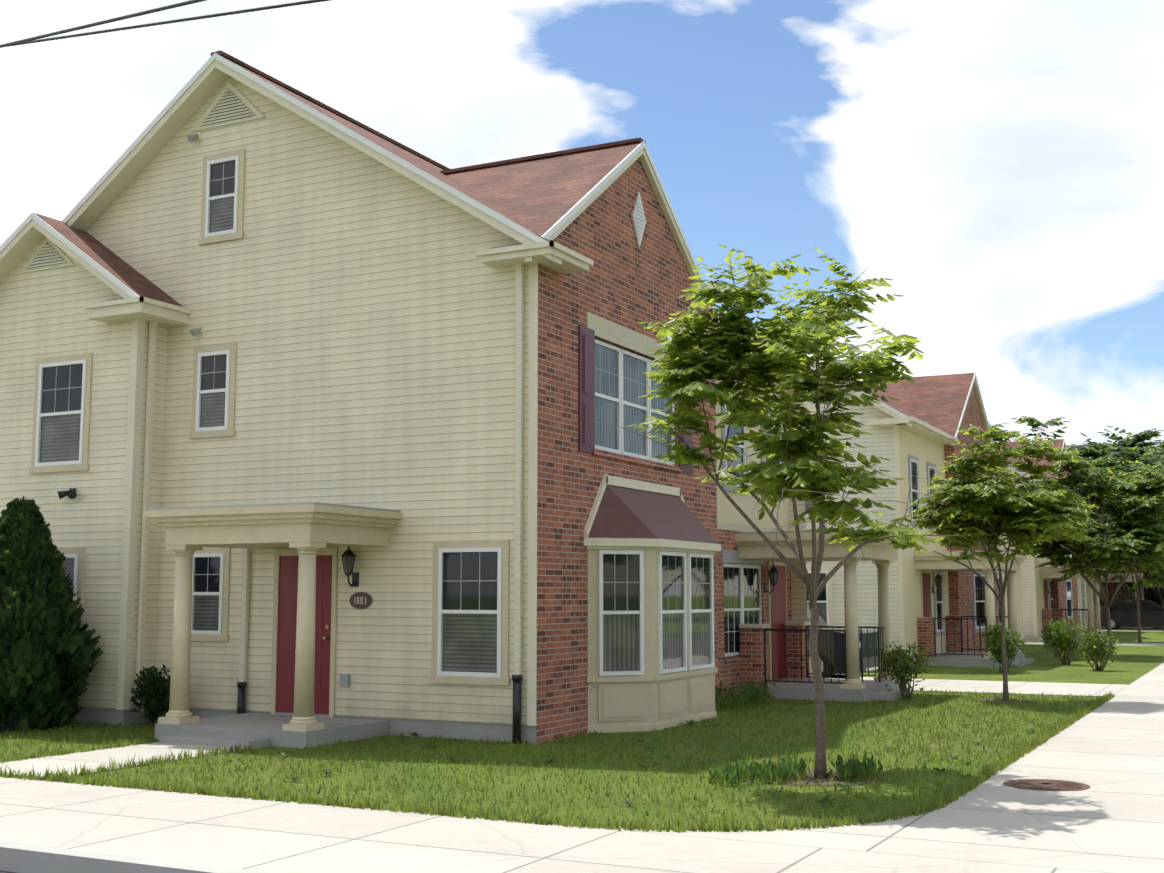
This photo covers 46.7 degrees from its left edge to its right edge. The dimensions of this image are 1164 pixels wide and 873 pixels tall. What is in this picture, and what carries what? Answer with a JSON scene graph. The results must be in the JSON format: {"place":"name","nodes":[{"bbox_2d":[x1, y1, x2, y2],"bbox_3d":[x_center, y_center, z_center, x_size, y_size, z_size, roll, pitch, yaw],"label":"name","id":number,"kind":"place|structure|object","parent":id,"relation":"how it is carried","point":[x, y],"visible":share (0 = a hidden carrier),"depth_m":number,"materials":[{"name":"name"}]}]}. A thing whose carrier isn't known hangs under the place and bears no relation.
{"place":"outdoors","nodes":[
{"label":"outdoors","id":0,"kind":"place"},
{"bbox_2d":[0,0,329,47],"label":"utility wires","id":1,"kind":"object","parent":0,"point":[32,39],"visible":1,"depth_m":8.30,"materials":[{"name":"black metal"}]},
{"bbox_2d":[0,629,1163,872],"bbox_3d":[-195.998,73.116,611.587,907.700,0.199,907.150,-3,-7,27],"label":"pavements","id":2,"kind":"structure","parent":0,"point":[1110,753],"depth_m":9.70,"materials":[{"name":"grey concrete"}]},
{"bbox_2d":[1003,779,1089,790],"bbox_3d":[4.147,3.112,12.050,0.740,0.020,0.740,-3,-7,27],"label":"manhole cover","id":3,"kind":"object","parent":2,"relation":"on","point":[1045,785],"visible":0.9,"depth_m":11.99,"materials":[{"name":"orange metal"}]},
{"bbox_2d":[1100,600,1163,629],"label":"dark car","id":4,"kind":"object","parent":2,"relation":"on","point":[1123,613],"visible":0.71,"depth_m":63.24,"materials":[{"name":"black paint"}]},
{"bbox_2d":[0,627,1163,831],"bbox_3d":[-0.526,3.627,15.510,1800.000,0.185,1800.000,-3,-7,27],"label":"lawn ground","id":5,"kind":"structure","parent":0,"point":[1131,664],"depth_m":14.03,"materials":[{"name":"green plant"}]},
{"bbox_2d":[0,496,103,731],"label":"arborvitae","id":6,"kind":"object","parent":5,"relation":"on","point":[47,658],"visible":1,"depth_m":17.10,"materials":[{"name":"green plant"}]},
{"bbox_2d":[0,212,190,724],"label":"house wing","id":7,"kind":"structure","parent":5,"relation":"on","point":[87,319],"depth_m":18.48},
{"bbox_2d":[129,664,170,722],"bbox_3d":[-5.526,3.392,17.605,0.760,0.824,0.636,-3,-7,27],"label":"shrub","id":8,"kind":"object","parent":5,"relation":"on","point":[153,688],"visible":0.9,"depth_m":17.49,"materials":[{"name":"green plant"}]},
{"bbox_2d":[144,502,402,748],"bbox_3d":[-3.800,2.339,16.229,2.550,2.940,1.960,-3,-7,27],"label":"porch","id":9,"kind":"object","parent":5,"relation":"on","point":[307,530],"visible":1,"depth_m":15.78,"materials":[{"name":"concrete"}]},
{"bbox_2d":[62,50,825,743],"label":"house","id":10,"kind":"structure","parent":5,"relation":"on","point":[442,358],"depth_m":17.47,"materials":[{"name":"beige"}]},
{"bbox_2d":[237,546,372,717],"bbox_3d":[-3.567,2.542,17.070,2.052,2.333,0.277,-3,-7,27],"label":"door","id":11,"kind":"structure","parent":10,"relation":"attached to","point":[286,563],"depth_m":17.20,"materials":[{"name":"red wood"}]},
{"bbox_2d":[584,474,720,732],"bbox_3d":[1.146,2.257,18.202,0.742,3.360,3.597,-3,-7,27],"label":"bay window","id":12,"kind":"structure","parent":10,"relation":"attached to","point":[653,548],"depth_m":17.20,"materials":[{"name":"white plastic"}]},
{"bbox_2d":[578,244,988,778],"bbox_3d":[1.473,0.728,13.261,4.328,5.257,4.642,-3,-7,27],"label":"tree","id":13,"kind":"object","parent":5,"relation":"on","point":[802,470],"visible":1,"depth_m":12.49,"materials":[{"name":"green plant"}]},
{"bbox_2d":[735,530,913,701],"bbox_3d":[4.269,3.146,23.107,2.380,2.930,2.960,-3,-7,27],"label":"porch","id":14,"kind":"object","parent":5,"relation":"on","point":[789,673],"visible":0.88,"depth_m":22.39,"materials":[{"name":"concrete"}]},
{"bbox_2d":[718,312,1033,667],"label":"house","id":15,"kind":"structure","parent":5,"relation":"on","point":[946,612],"depth_m":32.58,"materials":[{"name":"white"}]},
{"bbox_2d":[766,698,1038,785],"bbox_3d":[4.542,3.716,17.123,1.178,0.001,11.376,-3,-7,27],"label":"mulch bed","id":16,"kind":"object","parent":5,"relation":"on","point":[824,782],"visible":0.36,"depth_m":12.48,"materials":[{"name":"brown soil"}]},
{"bbox_2d":[876,642,933,698],"bbox_3d":[5.315,3.845,22.189,0.918,0.950,0.819,-3,-7,27],"label":"shrub","id":17,"kind":"object","parent":5,"relation":"on","point":[904,667],"visible":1,"depth_m":22.16,"materials":[{"name":"green plant"}]},
{"bbox_2d":[977,621,1026,672],"bbox_3d":[9.271,4.614,29.533,1.087,1.124,1.043,5,-8,-35],"label":"shrub","id":18,"kind":"object","parent":5,"relation":"on","point":[1011,642],"visible":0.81,"depth_m":29.46,"materials":[{"name":"green plant"}]},
{"bbox_2d":[988,422,1020,440],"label":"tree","id":19,"kind":"object","parent":5,"relation":"on","point":[1012,435],"depth_m":99.91,"materials":[{"name":"green plant"}]},
{"bbox_2d":[908,422,1105,700],"bbox_3d":[6.923,2.047,22.109,3.135,4.685,3.334,-3,-7,27],"label":"tree","id":20,"kind":"object","parent":5,"relation":"on","point":[1046,514],"visible":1,"depth_m":21.78,"materials":[{"name":"green plant"}]},
{"bbox_2d":[994,439,1106,640],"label":"house","id":21,"kind":"structure","parent":5,"relation":"on","point":[1046,598],"depth_m":50.68,"materials":[{"name":"white"}]},
{"bbox_2d":[1040,614,1085,664],"bbox_3d":[11.699,4.924,32.774,1.105,1.256,1.121,-3,-7,27],"label":"shrub","id":22,"kind":"object","parent":5,"relation":"on","point":[1061,634],"visible":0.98,"depth_m":32.67,"materials":[{"name":"green plant"}]},
{"bbox_2d":[1004,444,1163,656],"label":"tree","id":23,"kind":"object","parent":5,"relation":"on","point":[1136,531],"visible":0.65,"depth_m":36.92,"materials":[{"name":"green plant"}]},
{"bbox_2d":[1011,416,1163,589],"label":"tree","id":24,"kind":"object","parent":5,"relation":"on","point":[1099,450],"visible":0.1,"depth_m":89.13,"materials":[{"name":"green plant"}]},
{"bbox_2d":[1074,627,1123,670],"bbox_3d":[11.572,4.754,30.224,1.083,1.005,0.923,-3,-7,27],"label":"shrub","id":25,"kind":"object","parent":5,"relation":"on","point":[1096,646],"visible":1,"depth_m":30.14,"materials":[{"name":"green plant"}]},
{"bbox_2d":[1066,442,1161,457],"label":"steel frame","id":26,"kind":"object","parent":5,"relation":"on","point":[1116,449],"depth_m":101.86,"materials":[{"name":"metal"}]},
{"bbox_2d":[1065,443,1163,642],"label":"tree","id":27,"kind":"object","parent":5,"relation":"on","point":[1156,581],"visible":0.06,"depth_m":47.39,"materials":[{"name":"green plant"}]},
{"bbox_2d":[1079,478,1154,628],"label":"house","id":28,"kind":"structure","parent":5,"relation":"on","point":[1122,594],"depth_m":69.36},
{"bbox_2d":[1075,439,1163,607],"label":"tree","id":29,"kind":"object","parent":5,"relation":"on","point":[1119,465],"visible":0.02,"depth_m":70.14,"materials":[{"name":"green plant"}]},
{"bbox_2d":[1090,440,1163,464],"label":"tree","id":30,"kind":"object","parent":5,"relation":"on","point":[1161,445],"depth_m":99.41,"materials":[{"name":"green plant"}]},
{"bbox_2d":[1100,445,1163,599],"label":"tree","id":31,"kind":"object","parent":5,"relation":"on","point":[1146,462],"visible":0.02,"depth_m":78.23,"materials":[{"name":"green plant"}]},
{"bbox_2d":[1129,577,1163,605],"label":"houses","id":32,"kind":"structure","parent":5,"relation":"on","point":[1154,594],"depth_m":80.61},
{"bbox_2d":[1152,559,1163,591],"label":"tree","id":33,"kind":"object","parent":5,"relation":"on","point":[1159,568],"visible":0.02,"depth_m":62.00,"materials":[{"name":"green plant"}]},
{"bbox_2d":[0,0,1163,476],"label":"sky","id":34,"kind":"structure","parent":0,"point":[999,162],"materials":[{"name":"white"}]},
{"bbox_2d":[807,603,877,678],"bbox_3d":[3.451,3.967,27.015,4.800,1.780,1.850,-3,-7,27],"label":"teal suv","id":35,"kind":"object","parent":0,"point":[866,657],"visible":0.12,"depth_m":25.44,"materials":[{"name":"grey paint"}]},
{"label":"ground","id":36,"kind":"structure","parent":0,"visible":0},
{"bbox_2d":[0,841,268,872],"bbox_3d":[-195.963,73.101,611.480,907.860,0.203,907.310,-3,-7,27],"label":"kerb","id":37,"kind":"structure","parent":36,"relation":"on","point":[21,858],"depth_m":8.78,"materials":[{"name":"grey concrete"}]},
{"bbox_2d":[1118,446,1163,583],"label":"tree","id":38,"kind":"object","parent":36,"relation":"on","point":[1160,470],"depth_m":71.87,"materials":[{"name":"green plant"}]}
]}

